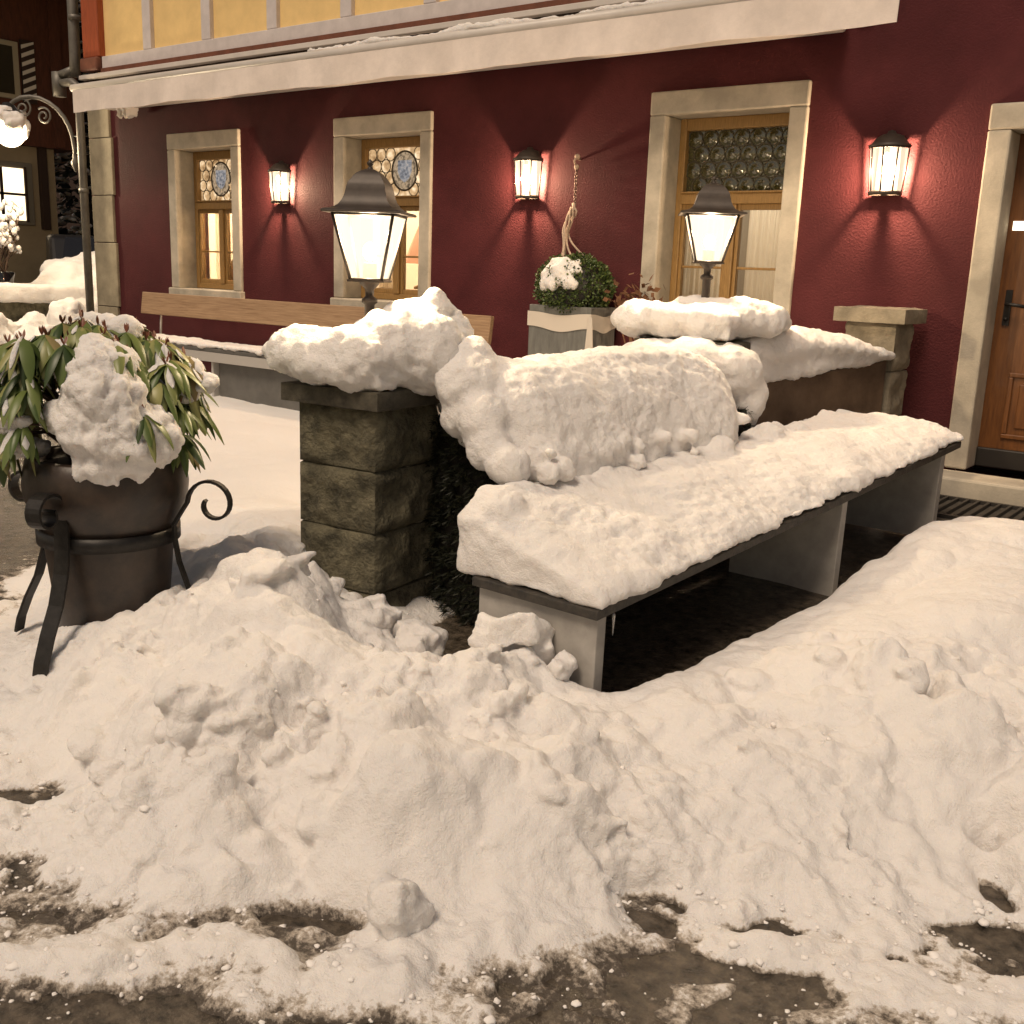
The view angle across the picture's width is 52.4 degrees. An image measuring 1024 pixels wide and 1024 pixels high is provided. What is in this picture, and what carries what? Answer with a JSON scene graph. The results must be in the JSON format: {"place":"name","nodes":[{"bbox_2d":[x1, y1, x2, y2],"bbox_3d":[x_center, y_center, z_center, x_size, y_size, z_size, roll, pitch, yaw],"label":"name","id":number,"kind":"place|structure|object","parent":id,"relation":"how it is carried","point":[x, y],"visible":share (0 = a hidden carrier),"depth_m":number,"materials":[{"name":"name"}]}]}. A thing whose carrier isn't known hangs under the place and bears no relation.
{"place":"outdoors","nodes":[
{"label":"outdoors","id":0,"kind":"place"},
{"bbox_2d":[0,388,302,631],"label":"snow ground","id":1,"kind":"structure","parent":0,"point":[253,465],"depth_m":6.44,"materials":[{"name":"white snow"}]},
{"bbox_2d":[527,304,615,354],"bbox_3d":[0.457,-1.094,8.104,0.628,1.000,0.380,12,16,36],"label":"planter box","id":2,"kind":"object","parent":1,"relation":"on","point":[552,331],"visible":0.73,"depth_m":7.90,"materials":[{"name":"grey wood"}]},
{"bbox_2d":[532,251,617,313],"bbox_3d":[0.478,-1.718,7.964,0.694,0.537,0.551,12,16,36],"label":"boxwood ball","id":3,"kind":"object","parent":2,"relation":"in","point":[595,280],"visible":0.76,"depth_m":7.79,"materials":[{"name":"green plant"}]},
{"bbox_2d":[539,257,582,291],"bbox_3d":[0.363,-1.781,7.808,0.351,0.262,0.187,12,16,36],"label":"snow patch","id":4,"kind":"object","parent":3,"relation":"on","point":[558,270],"visible":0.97,"depth_m":7.76,"materials":[{"name":"white snow"}]},
{"bbox_2d":[603,273,664,343],"bbox_3d":[0.892,-1.145,7.687,0.482,1.239,0.441,5,13,11],"label":"dry plant","id":5,"kind":"object","parent":1,"relation":"on","point":[637,293],"visible":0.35,"depth_m":7.58,"materials":[{"name":"brown plant"}]},
{"bbox_2d":[0,386,1023,1023],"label":"road","id":6,"kind":"structure","parent":0,"point":[692,620],"depth_m":2.67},
{"bbox_2d":[0,302,49,321],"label":"garden wall","id":7,"kind":"structure","parent":6,"relation":"on","point":[14,311],"depth_m":13.14,"materials":[{"name":"stone"}]},
{"bbox_2d":[0,197,23,282],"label":"bare shrub","id":8,"kind":"object","parent":7,"relation":"on","point":[7,241],"visible":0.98,"depth_m":12.99,"materials":[{"name":"white plant"}]},
{"bbox_2d":[0,282,94,303],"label":"snow cover","id":9,"kind":"object","parent":7,"relation":"on","point":[33,293],"visible":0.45,"depth_m":13.13,"materials":[{"name":"white snow"}]},
{"bbox_2d":[0,0,76,282],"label":"background house","id":10,"kind":"structure","parent":6,"relation":"on","point":[34,47],"depth_m":16.71,"materials":[{"name":"beige paint"}]},
{"bbox_2d":[0,39,20,98],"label":"window","id":11,"kind":"structure","parent":10,"relation":"in","point":[9,61],"depth_m":16.17,"materials":[{"name":"beige"}]},
{"bbox_2d":[0,160,35,225],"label":"window","id":12,"kind":"structure","parent":10,"relation":"in","point":[16,179],"depth_m":16.72,"materials":[{"name":"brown glass"}]},
{"bbox_2d":[55,152,80,231],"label":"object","id":13,"kind":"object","parent":6,"relation":"on","point":[72,186],"depth_m":42.18,"materials":[{"name":"brown"}]},
{"bbox_2d":[46,234,94,259],"bbox_3d":[-6.194,-3.477,16.073,1.940,1.538,4.281,-4,14,-24],"label":"parked car","id":14,"kind":"object","parent":6,"relation":"on","point":[59,246],"visible":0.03,"depth_m":15.21,"materials":[{"name":"black paint"}]},
{"bbox_2d":[31,251,97,312],"bbox_3d":[-5.388,-3.001,14.600,2.395,1.309,2.469,-1,13,-13],"label":"snow cover","id":15,"kind":"object","parent":14,"relation":"on","point":[67,270],"visible":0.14,"depth_m":13.66,"materials":[{"name":"white snow"}]},
{"bbox_2d":[54,0,94,235],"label":"snowy conifer","id":16,"kind":"object","parent":6,"relation":"on","point":[65,193],"visible":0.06,"depth_m":20.39,"materials":[{"name":"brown plant"}]},
{"bbox_2d":[141,292,493,414],"bbox_3d":[-2.219,-1.444,9.614,4.750,0.969,0.582,12,16,36],"label":"wooden bench","id":17,"kind":"object","parent":6,"relation":"on","point":[254,378],"visible":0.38,"depth_m":9.68,"materials":[{"name":"brown wood"}]},
{"bbox_2d":[156,334,263,355],"bbox_3d":[-2.300,-1.488,9.548,4.783,0.084,0.439,12,16,36],"label":"snow cover","id":18,"kind":"object","parent":17,"relation":"on","point":[200,343],"visible":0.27,"depth_m":9.85,"materials":[{"name":"white snow"}]},
{"bbox_2d":[281,380,439,606],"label":"stone pillar","id":19,"kind":"structure","parent":6,"relation":"on","point":[366,487],"depth_m":4.48,"materials":[{"name":"stone"}]},
{"bbox_2d":[261,287,473,412],"bbox_3d":[-0.613,-0.677,4.553,0.930,0.620,0.784,7,14,20],"label":"snow mound","id":20,"kind":"object","parent":19,"relation":"on","point":[411,344],"visible":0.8,"depth_m":4.26,"materials":[{"name":"white snow"}]},
{"bbox_2d":[320,159,416,316],"bbox_3d":[-0.609,-1.044,4.464,0.336,0.892,0.336,3,13,6],"label":"post lantern","id":21,"kind":"object","parent":19,"relation":"on","point":[369,192],"visible":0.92,"depth_m":4.33,"materials":[{"name":"brown metal"}]},
{"bbox_2d":[0,511,1023,1023],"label":"snow bank","id":22,"kind":"structure","parent":6,"relation":"on","point":[480,795],"depth_m":2.86,"materials":[{"name":"white snow"}]},
{"bbox_2d":[8,470,232,675],"bbox_3d":[-1.552,0.184,4.108,0.733,0.695,0.682,-6,15,-30],"label":"pot stand","id":23,"kind":"object","parent":22,"relation":"on","point":[62,544],"visible":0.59,"depth_m":3.83,"materials":[{"name":"black metal"}]},
{"bbox_2d":[21,445,188,627],"bbox_3d":[-1.578,0.131,4.096,0.608,0.739,0.608,12,16,36],"label":"plant pot","id":24,"kind":"object","parent":23,"relation":"on","point":[105,587],"visible":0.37,"depth_m":3.89,"materials":[{"name":"ceramic"}]},
{"bbox_2d":[0,437,50,459],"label":"snow patch","id":25,"kind":"object","parent":24,"relation":"on","point":[43,447],"visible":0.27,"depth_m":3.83,"materials":[{"name":"white snow"}]},
{"bbox_2d":[0,310,223,486],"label":"rhododendron","id":26,"kind":"object","parent":24,"relation":"in","point":[30,367],"visible":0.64,"depth_m":3.78,"materials":[{"name":"green plant"}]},
{"bbox_2d":[0,414,32,434],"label":"snow patch","id":27,"kind":"object","parent":26,"relation":"on","point":[21,422],"visible":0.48,"depth_m":3.68,"materials":[{"name":"white snow"}]},
{"bbox_2d":[0,297,85,343],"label":"snow heap","id":28,"kind":"object","parent":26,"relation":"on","point":[30,322],"visible":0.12,"depth_m":12.63,"materials":[{"name":"white snow"}]},
{"bbox_2d":[38,332,182,486],"bbox_3d":[-1.453,-0.370,3.761,0.508,0.539,0.326,3,13,2],"label":"snow clump","id":29,"kind":"object","parent":26,"relation":"on","point":[94,414],"visible":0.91,"depth_m":3.66,"materials":[{"name":"white snow"}]},
{"bbox_2d":[79,311,143,337],"bbox_3d":[-1.524,-0.705,3.976,0.245,0.119,0.140,3,13,3],"label":"snow patch","id":30,"kind":"object","parent":26,"relation":"on","point":[116,324],"visible":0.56,"depth_m":3.93,"materials":[{"name":"white snow"}]},
{"bbox_2d":[155,357,219,403],"bbox_3d":[-1.259,-0.504,4.002,0.255,0.178,0.162,-3,14,-22],"label":"snow patch","id":31,"kind":"object","parent":26,"relation":"on","point":[210,384],"visible":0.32,"depth_m":3.98,"materials":[{"name":"white snow"}]},
{"bbox_2d":[361,593,402,633],"bbox_3d":[-0.564,0.422,4.222,0.208,0.165,0.207,12,16,36],"label":"snow lump","id":32,"kind":"object","parent":22,"relation":"on","point":[385,614],"visible":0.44,"depth_m":4.20,"materials":[{"name":"white snow"}]},
{"bbox_2d":[362,873,434,940],"bbox_3d":[-0.287,0.952,2.517,0.172,0.196,0.169,12,16,36],"label":"snow lump","id":33,"kind":"object","parent":22,"relation":"on","point":[393,907],"visible":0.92,"depth_m":2.45,"materials":[{"name":"white snow"}]},
{"bbox_2d":[395,617,448,656],"bbox_3d":[-0.388,0.515,4.141,0.230,0.164,0.219,12,16,36],"label":"snow lump","id":34,"kind":"object","parent":22,"relation":"on","point":[417,634],"visible":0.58,"depth_m":4.09,"materials":[{"name":"white snow"}]},
{"bbox_2d":[468,612,554,664],"bbox_3d":[0.012,0.459,3.748,0.317,0.260,0.232,5,13,14],"label":"snow lump","id":35,"kind":"object","parent":22,"relation":"on","point":[518,630],"visible":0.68,"depth_m":3.65,"materials":[{"name":"white snow"}]},
{"bbox_2d":[0,556,1023,1023],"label":"snow crumbs","id":36,"kind":"object","parent":22,"relation":"on","point":[734,944],"visible":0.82,"depth_m":2.48,"materials":[{"name":"white snow"}]},
{"bbox_2d":[546,650,577,680],"bbox_3d":[0.168,0.543,3.651,0.098,0.105,0.134,12,16,36],"label":"snow lump","id":37,"kind":"object","parent":22,"relation":"on","point":[562,666],"visible":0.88,"depth_m":3.62,"materials":[{"name":"white snow"}]},
{"bbox_2d":[51,0,1023,479],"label":"timbered inn","id":38,"kind":"structure","parent":6,"relation":"on","point":[775,138],"depth_m":8.00,"materials":[{"name":"red paint"}]},
{"bbox_2d":[0,94,89,171],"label":"street lamp","id":39,"kind":"object","parent":38,"relation":"attached to","point":[13,138],"visible":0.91,"depth_m":11.94,"materials":[{"name":"metal"}]},
{"bbox_2d":[0,105,30,139],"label":"snow mound","id":40,"kind":"object","parent":39,"relation":"on","point":[13,120],"visible":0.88,"depth_m":11.86,"materials":[{"name":"white snow"}]},
{"bbox_2d":[166,129,244,298],"bbox_3d":[-3.114,-3.083,10.962,1.220,1.710,0.380,12,16,36],"label":"window","id":41,"kind":"structure","parent":38,"relation":"in","point":[205,194],"depth_m":11.09,"materials":[{"name":"stone"}]},
{"bbox_2d":[268,161,290,203],"bbox_3d":[-2.252,-3.173,10.005,0.270,0.399,0.155,12,16,36],"label":"wall lantern","id":42,"kind":"object","parent":38,"relation":"attached to","point":[282,169],"depth_m":10.01,"materials":[{"name":"white glass"}]},
{"bbox_2d":[330,111,433,307],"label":"window","id":43,"kind":"structure","parent":38,"relation":"in","point":[399,145],"depth_m":9.53,"materials":[{"name":"stone"}]},
{"bbox_2d":[406,226,418,288],"bbox_3d":[-0.847,-2.462,10.077,0.440,0.600,0.440,12,16,36],"label":"table lamp","id":44,"kind":"object","parent":38,"relation":"in","point":[413,248],"visible":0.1,"depth_m":9.95,"materials":[{"name":"orange fabric"}]},
{"bbox_2d":[69,0,899,112],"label":"awning cassette","id":45,"kind":"object","parent":38,"relation":"attached to","point":[667,26],"visible":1,"depth_m":7.71,"materials":[{"name":"metal"}]},
{"bbox_2d":[116,107,138,118],"bbox_3d":[-4.111,-4.278,11.154,0.182,0.148,0.176,12,16,36],"label":"snow clump","id":46,"kind":"object","parent":45,"relation":"attached to","point":[129,112],"visible":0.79,"depth_m":11.11,"materials":[{"name":"white snow"}]},
{"bbox_2d":[307,0,676,51],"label":"snow strip","id":47,"kind":"object","parent":45,"relation":"on","point":[476,25],"visible":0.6,"depth_m":7.76,"materials":[{"name":"white snow"}]},
{"bbox_2d":[513,147,543,198],"bbox_3d":[0.105,-2.694,8.263,0.270,0.399,0.155,12,16,36],"label":"wall lantern","id":48,"kind":"object","parent":38,"relation":"attached to","point":[530,157],"depth_m":8.27,"materials":[{"name":"white glass"}]},
{"bbox_2d":[561,154,583,256],"bbox_3d":[0.463,-2.330,7.941,0.198,0.794,0.318,-1,13,-15],"label":"hanging rope","id":49,"kind":"object","parent":38,"relation":"hanging from","point":[565,229],"visible":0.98,"depth_m":8.02,"materials":[{"name":"fabric"}]},
{"bbox_2d":[639,80,811,314],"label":"window","id":50,"kind":"structure","parent":38,"relation":"in","point":[752,138],"depth_m":7.59,"materials":[{"name":"stone"}]},
{"bbox_2d":[867,130,911,195],"bbox_3d":[2.367,-2.216,6.596,0.270,0.399,0.155,12,16,36],"label":"wall lantern","id":51,"kind":"object","parent":38,"relation":"attached to","point":[890,144],"depth_m":6.61,"materials":[{"name":"white glass"}]},
{"bbox_2d":[944,102,1023,471],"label":"door","id":52,"kind":"structure","parent":38,"relation":"in","point":[987,410],"depth_m":6.52,"materials":[{"name":"stone"}]},
{"bbox_2d":[421,406,755,627],"bbox_3d":[0.410,-0.052,5.117,1.828,0.994,0.651,-10,18,-42],"label":"yew hedge","id":53,"kind":"object","parent":6,"relation":"on","point":[459,478],"visible":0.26,"depth_m":4.63,"materials":[{"name":"green plant"}]},
{"bbox_2d":[434,335,750,484],"bbox_3d":[0.395,-0.503,4.791,1.727,0.610,0.773,-10,18,-43],"label":"snow cover","id":54,"kind":"object","parent":53,"relation":"on","point":[548,419],"visible":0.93,"depth_m":4.40,"materials":[{"name":"white snow"}]},
{"bbox_2d":[623,336,768,427],"bbox_3d":[0.948,-0.688,5.514,0.808,0.485,0.441,6,13,15],"label":"snow clump","id":55,"kind":"object","parent":53,"relation":"on","point":[741,368],"visible":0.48,"depth_m":5.35,"materials":[{"name":"white snow"}]},
{"bbox_2d":[634,336,750,349],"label":"stone pillar","id":56,"kind":"structure","parent":6,"relation":"on","point":[747,345],"depth_m":5.59,"materials":[{"name":"stone"}]},
{"bbox_2d":[610,295,791,341],"bbox_3d":[1.063,-1.078,5.806,0.890,0.266,0.806,12,16,36],"label":"snow mound","id":57,"kind":"object","parent":56,"relation":"on","point":[726,319],"visible":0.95,"depth_m":5.57,"materials":[{"name":"white snow"}]},
{"bbox_2d":[678,176,747,297],"bbox_3d":[1.073,-1.409,5.685,0.350,0.815,0.350,3,13,6],"label":"post lantern","id":58,"kind":"object","parent":56,"relation":"on","point":[713,199],"visible":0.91,"depth_m":5.55,"materials":[{"name":"metal"}]},
{"bbox_2d":[472,441,960,691],"bbox_3d":[1.129,0.173,4.826,0.575,0.815,3.080,14,18,43],"label":"stone bench","id":59,"kind":"object","parent":6,"relation":"on","point":[803,550],"visible":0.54,"depth_m":4.89,"materials":[{"name":"grey stone"}]},
{"bbox_2d":[456,409,963,609],"bbox_3d":[1.107,-0.129,4.779,0.722,0.445,3.077,14,18,43],"label":"snow cover","id":60,"kind":"object","parent":59,"relation":"on","point":[602,538],"visible":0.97,"depth_m":4.20,"materials":[{"name":"white snow"}]},
{"bbox_2d":[754,360,886,426],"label":"wall","id":61,"kind":"structure","parent":6,"relation":"on","point":[858,390],"depth_m":6.11,"materials":[{"name":"brown stone"}]},
{"bbox_2d":[731,325,895,382],"bbox_3d":[1.739,-0.942,6.150,1.368,0.322,0.412,-7,16,-34],"label":"snow cover","id":62,"kind":"object","parent":61,"relation":"on","point":[794,352],"visible":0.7,"depth_m":5.93,"materials":[{"name":"white snow"}]},
{"bbox_2d":[833,305,927,415],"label":"stone pillar","id":63,"kind":"structure","parent":6,"relation":"on","point":[890,329],"depth_m":6.44,"materials":[{"name":"stone"}]},
{"bbox_2d":[936,469,1023,520],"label":"door step","id":64,"kind":"object","parent":6,"relation":"on","point":[995,489],"depth_m":6.31,"materials":[{"name":"stone"}]},
{"bbox_2d":[937,494,1023,519],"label":"boot grate","id":65,"kind":"object","parent":64,"relation":"on","point":[975,503],"visible":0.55,"depth_m":6.09,"materials":[{"name":"grey metal"}]}
]}

